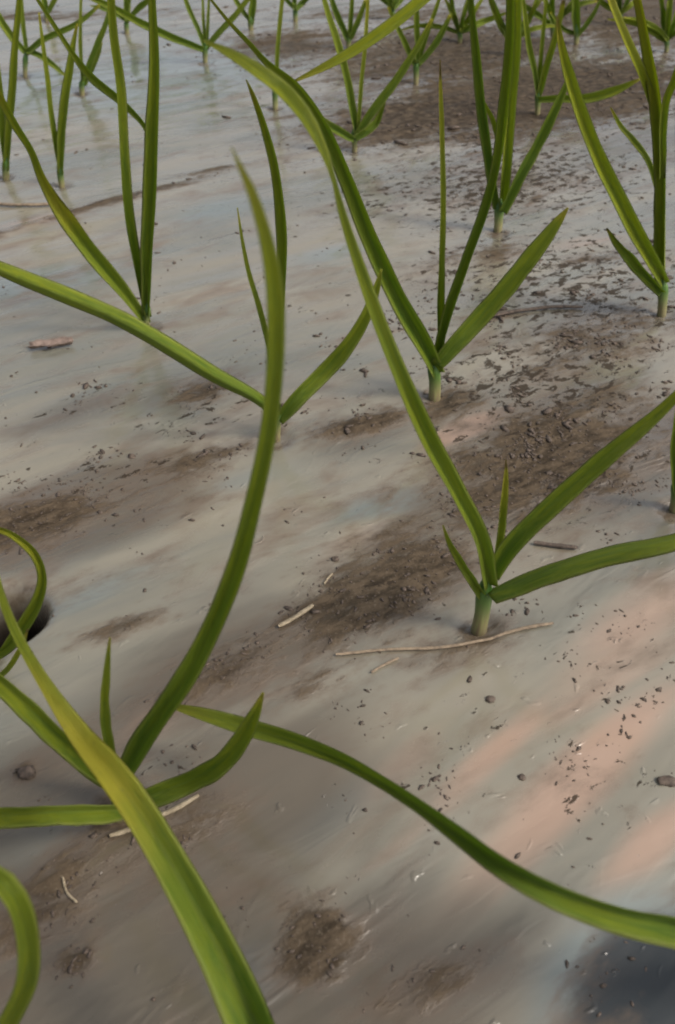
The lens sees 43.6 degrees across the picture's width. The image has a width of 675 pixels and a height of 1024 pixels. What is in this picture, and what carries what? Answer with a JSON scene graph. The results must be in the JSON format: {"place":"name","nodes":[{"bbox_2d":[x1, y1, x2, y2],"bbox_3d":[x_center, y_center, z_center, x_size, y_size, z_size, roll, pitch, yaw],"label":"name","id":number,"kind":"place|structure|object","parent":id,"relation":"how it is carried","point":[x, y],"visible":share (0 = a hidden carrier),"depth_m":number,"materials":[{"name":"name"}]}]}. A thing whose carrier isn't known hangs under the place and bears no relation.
{"place":"outdoors","nodes":[
{"label":"outdoors","id":0,"kind":"place"},
{"bbox_2d":[0,0,674,1023],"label":"ground","id":1,"kind":"structure","parent":0,"point":[280,834],"depth_m":0.62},
{"bbox_2d":[0,0,21,180],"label":"garlic plant","id":2,"kind":"object","parent":1,"relation":"on","point":[5,134],"visible":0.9,"depth_m":1.09,"materials":[{"name":"green plant"}]},
{"bbox_2d":[0,866,40,1023],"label":"garlic plant","id":3,"kind":"object","parent":1,"relation":"on","point":[15,899],"visible":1,"depth_m":0.27,"materials":[{"name":"green plant"}]},
{"bbox_2d":[0,527,46,675],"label":"garlic plant","id":4,"kind":"object","parent":1,"relation":"on","point":[27,618],"visible":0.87,"depth_m":0.48,"materials":[{"name":"green plant"}]},
{"bbox_2d":[0,202,48,205],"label":"dry stalk","id":5,"kind":"object","parent":1,"relation":"on","point":[25,204],"visible":0.91,"depth_m":1.08,"materials":[{"name":"beige plant"}]},
{"bbox_2d":[17,765,35,779],"bbox_3d":[-0.172,0.144,0.467,0.010,0.005,0.008,0,41,0],"label":"soil clod","id":6,"kind":"object","parent":1,"relation":"on","point":[27,772],"visible":1,"depth_m":0.47,"materials":[{"name":"soil"}]},
{"bbox_2d":[41,0,57,21],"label":"garlic plant","id":7,"kind":"object","parent":1,"relation":"on","point":[49,8],"visible":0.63,"depth_m":1.91,"materials":[{"name":"green plant"}]},
{"bbox_2d":[0,0,99,77],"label":"garlic plant","id":8,"kind":"object","parent":1,"relation":"on","point":[26,50],"visible":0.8,"depth_m":1.53,"materials":[{"name":"green plant"}]},
{"bbox_2d":[28,336,72,348],"bbox_3d":[-0.278,-0.163,0.819,0.044,0.007,0.015,-10,42,-11],"label":"dead leaf scrap","id":9,"kind":"object","parent":1,"relation":"on","point":[59,341],"visible":1,"depth_m":0.82,"materials":[{"name":"beige plant"}]},
{"bbox_2d":[38,13,77,187],"bbox_3d":[-0.347,-0.517,1.082,0.067,0.214,0.011,3,41,3],"label":"garlic plant","id":10,"kind":"object","parent":1,"relation":"on","point":[58,135],"visible":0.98,"depth_m":1.08,"materials":[{"name":"green plant"}]},
{"bbox_2d":[62,877,77,902],"bbox_3d":[-0.133,0.188,0.420,0.010,0.002,0.012,0,41,0],"label":"straw","id":11,"kind":"object","parent":1,"relation":"on","point":[68,893],"visible":1,"depth_m":0.42,"materials":[{"name":"beige plant"}]},
{"bbox_2d":[0,0,158,324],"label":"garlic plant","id":12,"kind":"object","parent":1,"relation":"on","point":[91,253],"visible":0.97,"depth_m":0.74,"materials":[{"name":"green plant"}]},
{"bbox_2d":[78,0,107,95],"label":"garlic plant","id":13,"kind":"object","parent":1,"relation":"on","point":[93,59],"visible":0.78,"depth_m":1.43,"materials":[{"name":"green plant"}]},
{"bbox_2d":[91,0,147,33],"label":"garlic plant","id":14,"kind":"object","parent":1,"relation":"on","point":[140,6],"visible":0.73,"depth_m":1.81,"materials":[{"name":"green plant"}]},
{"bbox_2d":[128,454,135,458],"bbox_3d":[-0.168,-0.046,0.691,0.007,0.004,0.006,0,41,0],"label":"soil clod","id":15,"kind":"object","parent":1,"relation":"on","point":[131,456],"visible":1,"depth_m":0.69,"materials":[{"name":"soil"}]},
{"bbox_2d":[0,579,274,1023],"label":"garlic plant","id":16,"kind":"object","parent":1,"relation":"on","point":[234,987],"visible":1,"depth_m":0.33,"materials":[{"name":"green plant"}]},
{"bbox_2d":[0,147,284,828],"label":"garlic plant","id":17,"kind":"object","parent":1,"relation":"on","point":[37,720],"visible":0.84,"depth_m":0.37,"materials":[{"name":"green plant"}]},
{"bbox_2d":[109,794,198,836],"bbox_3d":[-0.096,0.162,0.448,0.049,0.004,0.004,-18,44,-20],"label":"straw","id":18,"kind":"object","parent":1,"relation":"on","point":[181,805],"visible":0.62,"depth_m":0.45,"materials":[{"name":"beige plant"}]},
{"bbox_2d":[91,0,249,62],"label":"garlic plant","id":19,"kind":"object","parent":1,"relation":"on","point":[172,37],"visible":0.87,"depth_m":1.61,"materials":[{"name":"green plant"}]},
{"bbox_2d":[0,79,381,442],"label":"garlic plant","id":20,"kind":"object","parent":1,"relation":"on","point":[321,375],"visible":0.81,"depth_m":0.62,"materials":[{"name":"green plant"}]},
{"bbox_2d":[233,0,256,30],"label":"garlic plant","id":21,"kind":"object","parent":1,"relation":"on","point":[250,16],"visible":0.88,"depth_m":1.83,"materials":[{"name":"green plant"}]},
{"bbox_2d":[272,0,283,109],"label":"garlic plant","id":22,"kind":"object","parent":1,"relation":"on","point":[277,54],"visible":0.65,"depth_m":1.36,"materials":[{"name":"green plant"}]},
{"bbox_2d":[278,604,313,626],"bbox_3d":[-0.027,0.068,0.554,0.029,0.003,0.004,-28,48,-29],"label":"straw","id":23,"kind":"object","parent":1,"relation":"on","point":[296,615],"visible":1,"depth_m":0.55,"materials":[{"name":"beige plant"}]},
{"bbox_2d":[284,0,308,21],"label":"garlic plant","id":24,"kind":"object","parent":1,"relation":"on","point":[294,6],"visible":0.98,"depth_m":1.90,"materials":[{"name":"green plant"}]},
{"bbox_2d":[323,573,332,583],"bbox_3d":[-0.006,0.046,0.582,0.007,0.002,0.010,0,41,0],"label":"straw","id":25,"kind":"object","parent":1,"relation":"on","point":[328,577],"visible":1,"depth_m":0.58,"materials":[{"name":"beige plant"}]},
{"bbox_2d":[331,556,338,561],"bbox_3d":[-0.002,0.034,0.599,0.006,0.003,0.005,0,41,0],"label":"soil clod","id":26,"kind":"object","parent":1,"relation":"on","point":[334,558],"visible":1,"depth_m":0.60,"materials":[{"name":"soil"}]},
{"bbox_2d":[0,1,674,1016],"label":"soil crumbs","id":27,"kind":"object","parent":1,"relation":"on","point":[426,591],"visible":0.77,"depth_m":0.70,"materials":[{"name":"brown soil"}]},
{"bbox_2d":[329,0,365,47],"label":"garlic plant","id":28,"kind":"object","parent":1,"relation":"on","point":[349,35],"visible":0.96,"depth_m":1.70,"materials":[{"name":"green plant"}]},
{"bbox_2d":[322,0,432,152],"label":"garlic plant","id":29,"kind":"object","parent":1,"relation":"on","point":[366,125],"visible":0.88,"depth_m":1.21,"materials":[{"name":"green plant"}]},
{"bbox_2d":[371,657,398,672],"bbox_3d":[0.029,0.095,0.523,0.018,0.002,0.012,0,41,0],"label":"dry stalk","id":30,"kind":"object","parent":1,"relation":"on","point":[384,664],"visible":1,"depth_m":0.52,"materials":[{"name":"beige plant"}]},
{"bbox_2d":[210,0,568,401],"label":"garlic plant","id":31,"kind":"object","parent":1,"relation":"on","point":[439,356],"visible":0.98,"depth_m":0.66,"materials":[{"name":"green plant"}]},
{"bbox_2d":[380,0,403,13],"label":"garlic plant","id":32,"kind":"object","parent":1,"relation":"on","point":[394,5],"visible":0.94,"depth_m":1.91,"materials":[{"name":"green plant"}]},
{"bbox_2d":[387,0,451,84],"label":"garlic plant","id":33,"kind":"object","parent":1,"relation":"on","point":[420,59],"visible":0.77,"depth_m":1.49,"materials":[{"name":"green plant"}]},
{"bbox_2d":[176,704,674,948],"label":"garlic plant","id":34,"kind":"object","parent":1,"relation":"on","point":[653,928],"visible":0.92,"depth_m":0.29,"materials":[{"name":"green plant"}]},
{"bbox_2d":[295,0,566,232],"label":"garlic plant","id":35,"kind":"object","parent":1,"relation":"on","point":[502,204],"visible":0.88,"depth_m":0.95,"materials":[{"name":"green plant"}]},
{"bbox_2d":[202,39,674,636],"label":"garlic plant","id":36,"kind":"object","parent":1,"relation":"on","point":[556,501],"visible":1,"depth_m":0.46,"materials":[{"name":"green plant"}]},
{"bbox_2d":[336,622,553,654],"bbox_3d":[0.070,0.083,0.536,0.144,0.003,0.009,-7,41,-8],"label":"dry stalk","id":37,"kind":"object","parent":1,"relation":"on","point":[451,645],"visible":1,"depth_m":0.53,"materials":[{"name":"beige plant"}]},
{"bbox_2d":[401,0,505,43],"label":"garlic plant","id":38,"kind":"object","parent":1,"relation":"on","point":[462,27],"visible":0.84,"depth_m":1.75,"materials":[{"name":"green plant"}]},
{"bbox_2d":[485,696,494,702],"bbox_3d":[0.092,0.112,0.507,0.006,0.003,0.005,0,41,0],"label":"soil clod","id":39,"kind":"object","parent":1,"relation":"on","point":[489,699],"visible":1,"depth_m":0.51,"materials":[{"name":"soil"}]},
{"bbox_2d":[488,0,554,37],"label":"garlic plant","id":40,"kind":"object","parent":1,"relation":"on","point":[499,21],"visible":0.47,"depth_m":1.66,"materials":[{"name":"green plant"}]},
{"bbox_2d":[517,774,525,780],"bbox_3d":[0.102,0.146,0.467,0.005,0.002,0.004,0,41,0],"label":"soil clod","id":41,"kind":"object","parent":1,"relation":"on","point":[522,777],"visible":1,"depth_m":0.47,"materials":[{"name":"soil"}]},
{"bbox_2d":[494,305,582,316],"bbox_3d":[0.203,-0.209,0.874,0.106,0.004,0.010,-7,42,-8],"label":"twig","id":42,"kind":"object","parent":1,"relation":"on","point":[534,308],"visible":0.88,"depth_m":0.88,"materials":[{"name":"wood"}]},
{"bbox_2d":[534,541,577,548],"bbox_3d":[0.157,0.024,0.608,0.031,0.003,0.008,0,41,0],"label":"twig","id":43,"kind":"object","parent":1,"relation":"on","point":[557,545],"visible":1,"depth_m":0.61,"materials":[{"name":"wood"}]},
{"bbox_2d":[526,0,597,35],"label":"garlic plant","id":44,"kind":"object","parent":1,"relation":"on","point":[551,7],"visible":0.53,"depth_m":1.79,"materials":[{"name":"green plant"}]},
{"bbox_2d":[550,0,601,44],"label":"garlic plant","id":45,"kind":"object","parent":1,"relation":"on","point":[577,31],"visible":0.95,"depth_m":1.74,"materials":[{"name":"green plant"}]},
{"bbox_2d":[521,0,639,115],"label":"garlic plant","id":46,"kind":"object","parent":1,"relation":"on","point":[540,76],"visible":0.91,"depth_m":1.35,"materials":[{"name":"green plant"}]},
{"bbox_2d":[556,0,674,317],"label":"garlic plant","id":47,"kind":"object","parent":1,"relation":"on","point":[653,256],"visible":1,"depth_m":0.76,"materials":[{"name":"green plant"}]},
{"bbox_2d":[600,0,633,16],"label":"garlic plant","id":48,"kind":"object","parent":1,"relation":"on","point":[627,6],"visible":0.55,"depth_m":1.88,"materials":[{"name":"green plant"}]},
{"bbox_2d":[607,0,674,52],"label":"garlic plant","id":49,"kind":"object","parent":1,"relation":"on","point":[665,34],"visible":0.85,"depth_m":1.68,"materials":[{"name":"green plant"}]},
{"bbox_2d":[657,775,674,786],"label":"soil clod","id":50,"kind":"object","parent":1,"relation":"on","point":[668,780],"visible":1,"depth_m":0.46,"materials":[{"name":"soil"}]},
{"bbox_2d":[669,414,674,513],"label":"garlic plant","id":51,"kind":"object","parent":1,"relation":"on","point":[672,463],"visible":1,"depth_m":0.62,"materials":[{"name":"green plant"}]}
]}

